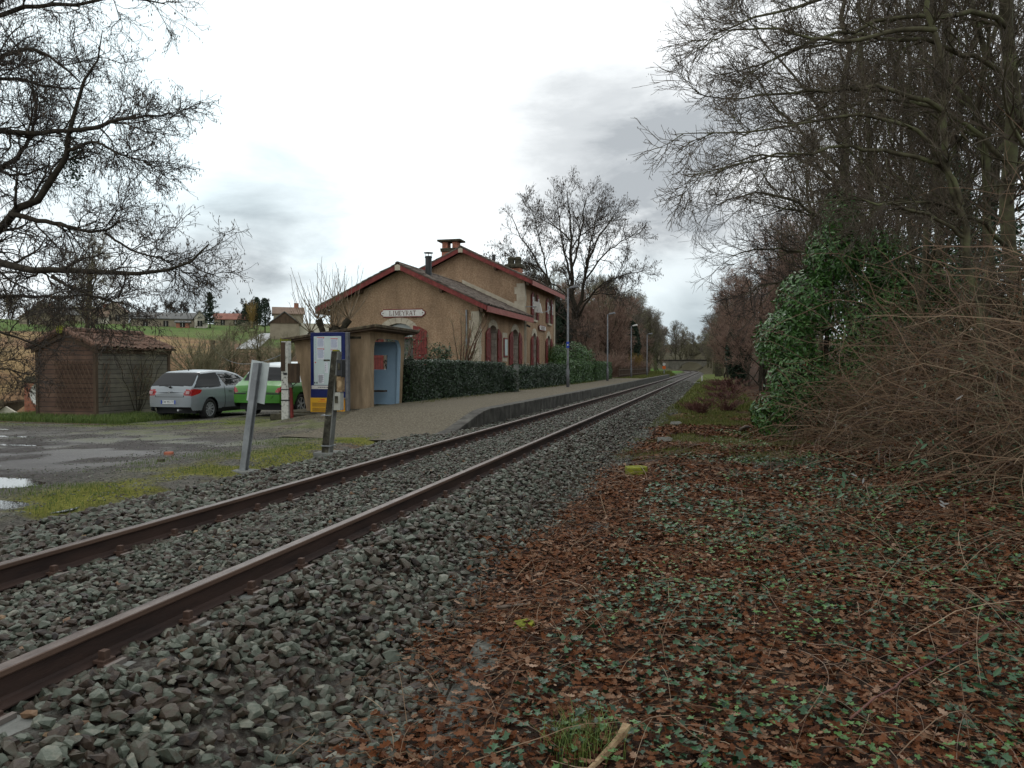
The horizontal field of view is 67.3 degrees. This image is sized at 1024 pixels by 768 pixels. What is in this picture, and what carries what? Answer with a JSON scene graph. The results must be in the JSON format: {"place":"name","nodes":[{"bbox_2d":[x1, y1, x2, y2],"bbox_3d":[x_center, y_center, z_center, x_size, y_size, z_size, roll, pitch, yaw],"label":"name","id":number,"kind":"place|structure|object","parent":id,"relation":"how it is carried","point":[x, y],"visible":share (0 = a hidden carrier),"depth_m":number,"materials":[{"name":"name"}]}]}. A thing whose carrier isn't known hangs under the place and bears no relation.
{"place":"outdoors","nodes":[
{"label":"outdoors","id":0,"kind":"place"},
{"bbox_2d":[0,429,78,512],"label":"water","id":1,"kind":"structure","parent":0,"point":[8,483],"depth_m":9.59,"materials":[{"name":"black liquid"}]},
{"bbox_2d":[0,410,370,516],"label":"grass","id":2,"kind":"structure","parent":0,"point":[120,418],"depth_m":20.14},
{"bbox_2d":[0,319,1023,767],"bbox_3d":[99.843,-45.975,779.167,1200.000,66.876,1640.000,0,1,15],"label":"ground","id":3,"kind":"structure","parent":0,"point":[68,453],"depth_m":7.50,"materials":[{"name":"soil"}]},
{"bbox_2d":[0,376,35,413],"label":"house","id":4,"kind":"structure","parent":3,"relation":"on","point":[10,407],"depth_m":38.30,"materials":[{"name":"paint"}]},
{"bbox_2d":[27,283,83,339],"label":"bare tree","id":5,"kind":"object","parent":3,"relation":"on","point":[49,316],"visible":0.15,"depth_m":61.93,"materials":[{"name":"brown plant"}]},
{"bbox_2d":[54,228,128,327],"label":"bare tree","id":6,"kind":"object","parent":3,"relation":"on","point":[90,278],"visible":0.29,"depth_m":61.88,"materials":[{"name":"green plant"}]},
{"bbox_2d":[24,325,176,416],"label":"garden shed","id":7,"kind":"structure","parent":3,"relation":"on","point":[94,390],"depth_m":23.89,"materials":[{"name":"brown wood"}]},
{"bbox_2d":[0,0,258,418],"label":"bare tree","id":8,"kind":"object","parent":3,"relation":"on","point":[29,133],"visible":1,"depth_m":13.15,"materials":[{"name":"brown plant"}]},
{"bbox_2d":[103,341,178,410],"bbox_3d":[-12.035,-0.292,24.703,1.187,2.366,3.609,0,1,15],"label":"bare shrub","id":9,"kind":"object","parent":3,"relation":"on","point":[138,408],"visible":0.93,"depth_m":25.01,"materials":[{"name":"brown plant"}]},
{"bbox_2d":[129,312,196,326],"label":"barn","id":10,"kind":"structure","parent":3,"relation":"on","point":[169,319],"depth_m":152.34,"materials":[{"name":"black"}]},
{"bbox_2d":[0,404,384,524],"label":"yard pebbles","id":11,"kind":"object","parent":3,"relation":"on","point":[116,486],"visible":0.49,"depth_m":12.92,"materials":[{"name":"gravel"}]},
{"bbox_2d":[149,369,260,418],"bbox_3d":[-9.426,0.275,24.350,1.827,1.507,4.070,0,1,15],"label":"parked car","id":12,"kind":"object","parent":3,"relation":"on","point":[205,394],"visible":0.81,"depth_m":22.75,"materials":[{"name":"silver metal"}]},
{"bbox_2d":[158,327,252,370],"bbox_3d":[-15.222,-0.961,37.892,5.274,3.793,3.592,-1,2,-29],"label":"scrub bush","id":13,"kind":"object","parent":3,"relation":"on","point":[212,365],"visible":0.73,"depth_m":37.70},
{"bbox_2d":[197,292,223,327],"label":"cedar tree","id":14,"kind":"object","parent":3,"relation":"on","point":[210,316],"visible":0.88,"depth_m":149.47,"materials":[{"name":"green plant"}]},
{"bbox_2d":[213,313,255,325],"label":"village house","id":15,"kind":"structure","parent":3,"relation":"on","point":[227,317],"depth_m":173.29,"materials":[{"name":"orange"}]},
{"bbox_2d":[214,320,255,377],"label":"bare tree","id":16,"kind":"object","parent":3,"relation":"on","point":[231,368],"visible":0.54,"depth_m":52.10,"materials":[{"name":"brown plant"}]},
{"bbox_2d":[236,321,278,376],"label":"bare tree","id":17,"kind":"object","parent":3,"relation":"on","point":[256,347],"visible":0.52,"depth_m":49.58,"materials":[{"name":"brown plant"}]},
{"bbox_2d":[258,298,271,332],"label":"cypress tree","id":18,"kind":"object","parent":3,"relation":"on","point":[263,306],"visible":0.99,"depth_m":135.53,"materials":[{"name":"green plant"}]},
{"bbox_2d":[234,362,305,413],"bbox_3d":[-6.809,0.101,24.453,1.820,1.629,4.623,0,1,16],"label":"parked car","id":19,"kind":"object","parent":3,"relation":"on","point":[273,396],"visible":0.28,"depth_m":22.55,"materials":[{"name":"green paint"}]},
{"bbox_2d":[245,332,296,362],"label":"scrub bush","id":20,"kind":"object","parent":3,"relation":"on","point":[277,359],"visible":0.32,"depth_m":39.97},
{"bbox_2d":[268,311,300,338],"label":"boarded barn","id":21,"kind":"structure","parent":3,"relation":"on","point":[281,324],"depth_m":112.43,"materials":[{"name":"paint"}]},
{"bbox_2d":[272,303,304,329],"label":"village house","id":22,"kind":"structure","parent":3,"relation":"on","point":[276,311],"depth_m":136.42,"materials":[{"name":"tile"}]},
{"bbox_2d":[280,338,299,419],"bbox_3d":[-5.684,-0.115,19.700,0.491,2.131,0.202,0,1,15],"label":"whitewashed post","id":23,"kind":"object","parent":3,"relation":"on","point":[290,373],"visible":0.86,"depth_m":19.65,"materials":[{"name":"paint"}]},
{"bbox_2d":[288,260,372,333],"bbox_3d":[-6.340,-1.675,27.044,2.970,5.426,2.496,0,1,-3],"label":"pollard tree","id":24,"kind":"object","parent":3,"relation":"on","point":[345,322],"visible":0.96,"depth_m":26.98,"materials":[{"name":"brown plant"}]},
{"bbox_2d":[313,350,348,457],"bbox_3d":[-2.894,0.338,12.664,0.620,1.791,0.450,0,1,15],"label":"leaning post","id":25,"kind":"object","parent":3,"relation":"on","point":[336,390],"visible":0.94,"depth_m":12.48,"materials":[{"name":"concrete"}]},
{"bbox_2d":[270,324,419,419],"bbox_3d":[-4.532,-0.239,21.440,2.820,2.698,3.490,0,1,15],"label":"waiting shelter","id":26,"kind":"object","parent":3,"relation":"on","point":[370,386],"visible":0.59,"depth_m":20.64,"materials":[{"name":"concrete"}]},
{"bbox_2d":[310,332,349,412],"bbox_3d":[-4.703,-0.284,19.909,1.100,2.100,0.207,0,1,15],"label":"information board","id":27,"kind":"object","parent":26,"relation":"on","point":[324,345],"visible":0.79,"depth_m":19.91,"materials":[{"name":"blue paint"}]},
{"bbox_2d":[0,371,703,767],"bbox_3d":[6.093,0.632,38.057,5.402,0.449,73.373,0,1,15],"label":"ballast stones","id":28,"kind":"object","parent":3,"relation":"on","point":[110,694],"visible":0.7,"depth_m":4.83,"materials":[{"name":"gravel"}]},
{"bbox_2d":[0,710,56,735],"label":"sleeper","id":29,"kind":"object","parent":28,"relation":"on","point":[12,723],"visible":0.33,"depth_m":3.04,"materials":[{"name":"grey concrete"}]},
{"bbox_2d":[86,648,134,670],"bbox_3d":[-2.747,1.389,3.849,2.363,0.275,0.287,0,1,15],"label":"sleeper","id":30,"kind":"object","parent":28,"relation":"on","point":[105,659],"visible":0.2,"depth_m":3.62,"materials":[{"name":"grey concrete"}]},
{"bbox_2d":[31,565,266,599],"bbox_3d":[-2.444,1.362,5.010,2.363,0.275,0.287,0,1,15],"label":"sleeper","id":31,"kind":"object","parent":28,"relation":"on","point":[252,589],"visible":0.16,"depth_m":4.80,"materials":[{"name":"wood"}]},
{"bbox_2d":[173,610,214,630],"bbox_3d":[-2.596,1.376,4.429,2.363,0.275,0.287,0,1,15],"label":"sleeper","id":32,"kind":"object","parent":28,"relation":"on","point":[188,619],"visible":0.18,"depth_m":4.20,"materials":[{"name":"grey concrete"}]},
{"bbox_2d":[107,545,314,573],"bbox_3d":[-2.293,1.349,5.590,2.363,0.275,0.287,0,1,15],"label":"sleeper","id":33,"kind":"object","parent":28,"relation":"on","point":[301,564],"visible":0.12,"depth_m":5.40,"materials":[{"name":"wood"}]},
{"bbox_2d":[231,360,269,474],"bbox_3d":[-3.622,0.507,10.651,0.627,1.685,0.260,0,1,15],"label":"sign post","id":34,"kind":"object","parent":28,"relation":"on","point":[258,380],"visible":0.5,"depth_m":10.59,"materials":[{"name":"metal"}]},
{"bbox_2d":[0,401,665,742],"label":"brown stones","id":35,"kind":"object","parent":28,"relation":"on","point":[27,714],"visible":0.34,"depth_m":4.11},
{"bbox_2d":[0,370,691,590],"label":"rail","id":36,"kind":"object","parent":28,"relation":"on","point":[14,572],"visible":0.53,"depth_m":6.83,"materials":[{"name":"metal"}]},
{"bbox_2d":[0,370,698,709],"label":"rail","id":37,"kind":"object","parent":28,"relation":"on","point":[28,675],"visible":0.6,"depth_m":4.46,"materials":[{"name":"metal"}]},
{"bbox_2d":[419,342,452,359],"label":"winter shrub","id":38,"kind":"object","parent":3,"relation":"on","point":[439,353],"visible":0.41,"depth_m":32.95,"materials":[{"name":"green plant"}]},
{"bbox_2d":[315,239,564,368],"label":"station building","id":39,"kind":"structure","parent":3,"relation":"on","point":[450,281],"depth_m":39.05,"materials":[{"name":"paint"}]},
{"bbox_2d":[380,308,425,317],"bbox_3d":[-5.438,-3.529,38.283,2.420,0.420,0.050,0,1,15],"label":"station sign","id":40,"kind":"object","parent":39,"relation":"attached to","point":[392,313],"visible":1,"depth_m":38.27,"materials":[{"name":"white paint"}]},
{"bbox_2d":[383,357,507,402],"bbox_3d":[-1.959,-0.149,26.616,1.098,1.480,8.909,0,1,17],"label":"hedge","id":41,"kind":"object","parent":3,"relation":"on","point":[437,378],"visible":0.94,"depth_m":25.06,"materials":[{"name":"green plant"}]},
{"bbox_2d":[419,706,477,759],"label":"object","id":42,"kind":"structure","parent":3,"relation":"on","point":[433,746],"depth_m":3.43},
{"bbox_2d":[270,513,638,766],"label":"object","id":43,"kind":"object","parent":3,"relation":"on","point":[466,643],"visible":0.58,"depth_m":4.39,"materials":[{"name":"plant"}]},
{"bbox_2d":[448,308,490,361],"bbox_3d":[-1.766,-1.489,33.166,2.052,3.880,1.548,0,1,15],"label":"winter shrub","id":44,"kind":"object","parent":3,"relation":"on","point":[467,357],"visible":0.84,"depth_m":33.13,"materials":[{"name":"brown plant"}]},
{"bbox_2d":[279,374,666,439],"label":"platform","id":45,"kind":"structure","parent":3,"relation":"on","point":[393,421],"depth_m":18.38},
{"bbox_2d":[566,285,578,386],"bbox_3d":[3.057,-2.325,38.907,0.641,5.364,0.243,0,1,15],"label":"street lamp","id":46,"kind":"object","parent":45,"relation":"on","point":[567,347],"visible":0.94,"depth_m":38.95,"materials":[{"name":"metal"}]},
{"bbox_2d":[446,638,501,705],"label":"concrete slab","id":47,"kind":"structure","parent":3,"relation":"on","point":[483,645],"depth_m":4.14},
{"bbox_2d":[503,366,520,391],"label":"hedge","id":48,"kind":"object","parent":3,"relation":"on","point":[511,378],"visible":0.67,"depth_m":31.13,"materials":[{"name":"green plant"}]},
{"bbox_2d":[507,362,569,388],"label":"hedge","id":49,"kind":"object","parent":3,"relation":"on","point":[540,375],"visible":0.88,"depth_m":37.66,"materials":[{"name":"green plant"}]},
{"bbox_2d":[483,185,599,361],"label":"bare tree","id":50,"kind":"object","parent":3,"relation":"on","point":[541,270],"visible":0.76,"depth_m":59.87,"materials":[{"name":"brown plant"}]},
{"bbox_2d":[435,374,669,434],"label":"platform kerb","id":51,"kind":"structure","parent":3,"relation":"on","point":[479,417],"depth_m":22.98,"materials":[{"name":"concrete"}]},
{"bbox_2d":[555,301,573,351],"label":"evergreen tree","id":52,"kind":"object","parent":3,"relation":"on","point":[560,321],"visible":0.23,"depth_m":66.39,"materials":[{"name":"green plant"}]},
{"bbox_2d":[548,341,595,364],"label":"laurel shrub","id":53,"kind":"object","parent":3,"relation":"on","point":[580,351],"visible":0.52,"depth_m":53.52,"materials":[{"name":"green plant"}]},
{"bbox_2d":[555,357,595,383],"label":"hedge","id":54,"kind":"object","parent":3,"relation":"on","point":[580,371],"visible":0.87,"depth_m":48.89,"materials":[{"name":"green plant"}]},
{"bbox_2d":[556,281,604,358],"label":"bare tree","id":55,"kind":"object","parent":3,"relation":"on","point":[584,298],"visible":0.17,"depth_m":77.31,"materials":[{"name":"brown plant"}]},
{"bbox_2d":[562,292,599,360],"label":"bare tree","id":56,"kind":"object","parent":3,"relation":"on","point":[584,312],"visible":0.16,"depth_m":70.87,"materials":[{"name":"brown plant"}]},
{"bbox_2d":[528,693,635,767],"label":"grass tuft","id":57,"kind":"object","parent":3,"relation":"on","point":[594,741],"visible":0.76,"depth_m":3.23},
{"bbox_2d":[570,311,600,354],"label":"bare tree","id":58,"kind":"object","parent":3,"relation":"on","point":[583,336],"visible":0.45,"depth_m":64.10,"materials":[{"name":"brown plant"}]},
{"bbox_2d":[517,167,663,353],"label":"bare tree","id":59,"kind":"object","parent":3,"relation":"on","point":[577,310],"visible":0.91,"depth_m":65.41,"materials":[{"name":"brown plant"}]},
{"bbox_2d":[592,361,612,380],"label":"hedge","id":60,"kind":"object","parent":3,"relation":"on","point":[599,370],"visible":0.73,"depth_m":58.21,"materials":[{"name":"green plant"}]},
{"bbox_2d":[588,723,631,767],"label":"broken branch","id":61,"kind":"object","parent":3,"relation":"on","point":[623,729],"visible":0.91,"depth_m":3.16,"materials":[{"name":"brown wood"}]},
{"bbox_2d":[590,282,636,357],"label":"bare tree","id":62,"kind":"object","parent":3,"relation":"on","point":[603,332],"visible":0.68,"depth_m":84.03,"materials":[{"name":"brown plant"}]},
{"bbox_2d":[413,370,814,462],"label":"verge grass","id":63,"kind":"structure","parent":3,"relation":"on","point":[691,393],"depth_m":22.82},
{"bbox_2d":[600,295,642,359],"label":"bare tree","id":64,"kind":"object","parent":3,"relation":"on","point":[624,334],"visible":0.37,"depth_m":90.05,"materials":[{"name":"brown plant"}]},
{"bbox_2d":[623,320,641,364],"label":"evergreen tree","id":65,"kind":"object","parent":3,"relation":"on","point":[638,345],"visible":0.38,"depth_m":98.52,"materials":[{"name":"green plant"}]},
{"bbox_2d":[272,388,1023,767],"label":"fallen leaves","id":66,"kind":"object","parent":3,"relation":"on","point":[802,742],"depth_m":4.84,"materials":[{"name":"plant"}]},
{"bbox_2d":[849,619,1022,719],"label":"fallen branch","id":67,"kind":"object","parent":66,"relation":"on","point":[875,697],"visible":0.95,"depth_m":3.82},
{"bbox_2d":[642,306,668,369],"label":"bare tree","id":68,"kind":"object","parent":3,"relation":"on","point":[656,337],"visible":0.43,"depth_m":129.74,"materials":[{"name":"brown plant"}]},
{"bbox_2d":[666,320,689,358],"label":"bare tree","id":69,"kind":"object","parent":3,"relation":"on","point":[674,343],"visible":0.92,"depth_m":283.00,"materials":[{"name":"brown plant"}]},
{"bbox_2d":[658,358,710,369],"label":"road bridge","id":70,"kind":"structure","parent":3,"relation":"on","point":[675,364],"depth_m":256.27,"materials":[{"name":"concrete"}]},
{"bbox_2d":[701,265,755,383],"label":"bare tree","id":71,"kind":"object","parent":3,"relation":"on","point":[711,340],"visible":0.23,"depth_m":67.01,"materials":[{"name":"brown plant"}]},
{"bbox_2d":[724,315,753,385],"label":"evergreen tree","id":72,"kind":"object","parent":3,"relation":"on","point":[732,369],"visible":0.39,"depth_m":59.08,"materials":[{"name":"green plant"}]},
{"bbox_2d":[713,274,770,386],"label":"bare tree","id":73,"kind":"object","parent":3,"relation":"on","point":[734,324],"visible":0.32,"depth_m":55.61,"materials":[{"name":"brown plant"}]},
{"bbox_2d":[474,444,1023,767],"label":"ground ivy","id":74,"kind":"object","parent":3,"relation":"on","point":[803,709],"visible":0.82,"depth_m":4.76,"materials":[{"name":"green plant"}]},
{"bbox_2d":[718,256,782,391],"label":"bare tree","id":75,"kind":"object","parent":3,"relation":"on","point":[763,371],"visible":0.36,"depth_m":44.47,"materials":[{"name":"brown plant"}]},
{"bbox_2d":[728,221,807,383],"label":"bare tree","id":76,"kind":"object","parent":3,"relation":"on","point":[767,234],"visible":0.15,"depth_m":49.64,"materials":[{"name":"brown plant"}]},
{"bbox_2d":[551,427,1023,767],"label":"green herbs","id":77,"kind":"object","parent":3,"relation":"on","point":[839,733],"visible":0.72,"depth_m":4.89,"materials":[{"name":"green plant"}]},
{"bbox_2d":[658,0,922,387],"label":"bare tree","id":78,"kind":"object","parent":3,"relation":"on","point":[788,251],"visible":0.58,"depth_m":22.48,"materials":[{"name":"brown plant"}]},
{"bbox_2d":[754,226,828,384],"bbox_3d":[12.942,-3.179,35.658,4.478,8.236,3.755,-1,2,-39],"label":"bare tree","id":79,"kind":"object","parent":3,"relation":"on","point":[775,291],"visible":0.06,"depth_m":35.67,"materials":[{"name":"brown plant"}]},
{"bbox_2d":[750,205,838,374],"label":"bare tree","id":80,"kind":"object","parent":3,"relation":"on","point":[776,255],"visible":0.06,"depth_m":40.69,"materials":[{"name":"brown plant"}]},
{"bbox_2d":[753,232,842,363],"bbox_3d":[11.230,-2.532,29.341,3.802,6.993,3.188,0,1,-4],"label":"bare tree","id":81,"kind":"object","parent":3,"relation":"on","point":[774,294],"visible":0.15,"depth_m":29.73,"materials":[{"name":"brown plant"}]},
{"bbox_2d":[742,98,860,344],"bbox_3d":[12.308,-5.422,31.811,5.588,12.814,5.411,1,2,31],"label":"bare tree","id":82,"kind":"object","parent":3,"relation":"on","point":[788,218],"visible":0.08,"depth_m":31.84,"materials":[{"name":"brown plant"}]},
{"bbox_2d":[725,46,895,368],"bbox_3d":[10.098,-5.267,25.784,5.588,12.814,5.411,0,1,2],"label":"bare tree","id":83,"kind":"object","parent":3,"relation":"on","point":[803,265],"visible":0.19,"depth_m":25.86,"materials":[{"name":"brown plant"}]},
{"bbox_2d":[626,0,1023,447],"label":"bare tree","id":84,"kind":"object","parent":3,"relation":"on","point":[943,164],"visible":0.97,"depth_m":10.76,"materials":[{"name":"brown plant"}]},
{"bbox_2d":[661,0,1023,426],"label":"bare tree","id":85,"kind":"object","parent":3,"relation":"on","point":[1014,156],"visible":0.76,"depth_m":11.89,"materials":[{"name":"brown plant"}]},
{"bbox_2d":[764,35,921,331],"bbox_3d":[13.407,-6.766,30.163,6.520,14.950,6.313,-1,2,-35],"label":"bare tree","id":86,"kind":"object","parent":3,"relation":"on","point":[829,166],"visible":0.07,"depth_m":30.07,"materials":[{"name":"brown plant"}]},
{"bbox_2d":[795,104,952,328],"bbox_3d":[12.176,-4.542,25.105,5.743,10.563,4.815,0,1,15],"label":"bare tree","id":87,"kind":"object","parent":3,"relation":"on","point":[865,196],"visible":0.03,"depth_m":25.54,"materials":[{"name":"brown plant"}]},
{"bbox_2d":[725,62,1023,528],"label":"bramble tangle","id":88,"kind":"object","parent":3,"relation":"on","point":[908,415],"visible":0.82,"depth_m":11.10,"materials":[{"name":"plant"}]},
{"bbox_2d":[748,188,1001,437],"bbox_3d":[8.033,-1.543,17.123,5.473,5.878,2.620,0,1,5],"label":"laurel bush","id":89,"kind":"object","parent":3,"relation":"on","point":[827,282],"visible":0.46,"depth_m":17.11,"materials":[{"name":"green plant"}]},
{"bbox_2d":[743,0,1019,348],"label":"bare tree","id":90,"kind":"object","parent":3,"relation":"on","point":[868,136],"visible":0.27,"depth_m":18.00,"materials":[{"name":"brown plant"}]},
{"bbox_2d":[751,255,1023,527],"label":"bramble leaves","id":91,"kind":"object","parent":3,"relation":"on","point":[945,447],"visible":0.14,"depth_m":9.91,"materials":[{"name":"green plant"}]},
{"bbox_2d":[796,0,981,279],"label":"bare tree","id":92,"kind":"object","parent":3,"relation":"on","point":[899,137],"visible":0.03,"depth_m":25.18,"materials":[{"name":"brown plant"}]},
{"bbox_2d":[764,295,1023,502],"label":"withered leaves","id":93,"kind":"object","parent":3,"relation":"on","point":[964,435],"visible":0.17,"depth_m":10.51,"materials":[{"name":"brown plant"}]},
{"bbox_2d":[773,216,1023,496],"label":"dead twigs","id":94,"kind":"object","parent":3,"relation":"on","point":[999,398],"visible":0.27,"depth_m":10.50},
{"bbox_2d":[779,0,1023,408],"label":"bare tree","id":95,"kind":"object","parent":3,"relation":"on","point":[927,242],"visible":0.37,"depth_m":14.93,"materials":[{"name":"brown plant"}]},
{"bbox_2d":[802,0,1002,296],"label":"bare tree","id":96,"kind":"object","parent":3,"relation":"on","point":[885,180],"visible":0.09,"depth_m":19.34,"materials":[{"name":"brown plant"}]},
{"bbox_2d":[791,0,1023,332],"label":"bare tree","id":97,"kind":"object","parent":3,"relation":"on","point":[901,150],"visible":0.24,"depth_m":16.88,"materials":[{"name":"brown plant"}]},
{"bbox_2d":[796,0,1023,348],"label":"bare tree","id":98,"kind":"object","parent":3,"relation":"on","point":[986,160],"visible":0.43,"depth_m":13.69,"materials":[{"name":"brown plant"}]},
{"bbox_2d":[828,236,1000,350],"bbox_3d":[11.376,-1.788,21.806,4.624,5.018,2.428,0,1,15],"label":"ivy thicket","id":99,"kind":"object","parent":3,"relation":"on","point":[863,297],"visible":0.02,"depth_m":21.93,"materials":[{"name":"green plant"}]},
{"bbox_2d":[814,0,1023,237],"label":"bare tree","id":100,"kind":"object","parent":3,"relation":"on","point":[992,45],"visible":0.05,"depth_m":21.71,"materials":[{"name":"brown plant"}]},
{"bbox_2d":[831,0,1023,251],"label":"bare tree","id":101,"kind":"object","parent":3,"relation":"on","point":[1005,106],"visible":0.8,"depth_m":10.92,"materials":[{"name":"brown plant"}]},
{"bbox_2d":[835,0,1023,293],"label":"bare tree","id":102,"kind":"object","parent":3,"relation":"on","point":[1018,207],"visible":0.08,"depth_m":19.02,"materials":[{"name":"brown plant"}]},
{"bbox_2d":[871,315,989,421],"bbox_3d":[8.224,-0.137,15.216,2.193,2.528,1.802,0,1,15],"label":"ivy thicket","id":103,"kind":"object","parent":3,"relation":"on","point":[925,352],"visible":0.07,"depth_m":15.06,"materials":[{"name":"green plant"}]},
{"bbox_2d":[864,156,1006,335],"bbox_3d":[10.570,-2.381,18.535,4.093,6.333,2.349,0,1,15],"label":"ivy thicket","id":104,"kind":"object","parent":3,"relation":"on","point":[957,238],"visible":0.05,"depth_m":18.33,"materials":[{"name":"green plant"}]},
{"bbox_2d":[872,0,1023,181],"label":"bare tree","id":105,"kind":"object","parent":3,"relation":"on","point":[993,84],"visible":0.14,"depth_m":16.24,"materials":[{"name":"brown plant"}]},
{"bbox_2d":[953,206,1023,361],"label":"ivy thicket","id":106,"kind":"object","parent":3,"relation":"on","point":[1020,226],"visible":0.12,"depth_m":14.56,"materials":[{"name":"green plant"}]},
{"bbox_2d":[0,0,1023,343],"label":"sky","id":107,"kind":"structure","parent":0,"point":[368,134],"materials":[{"name":"white"}]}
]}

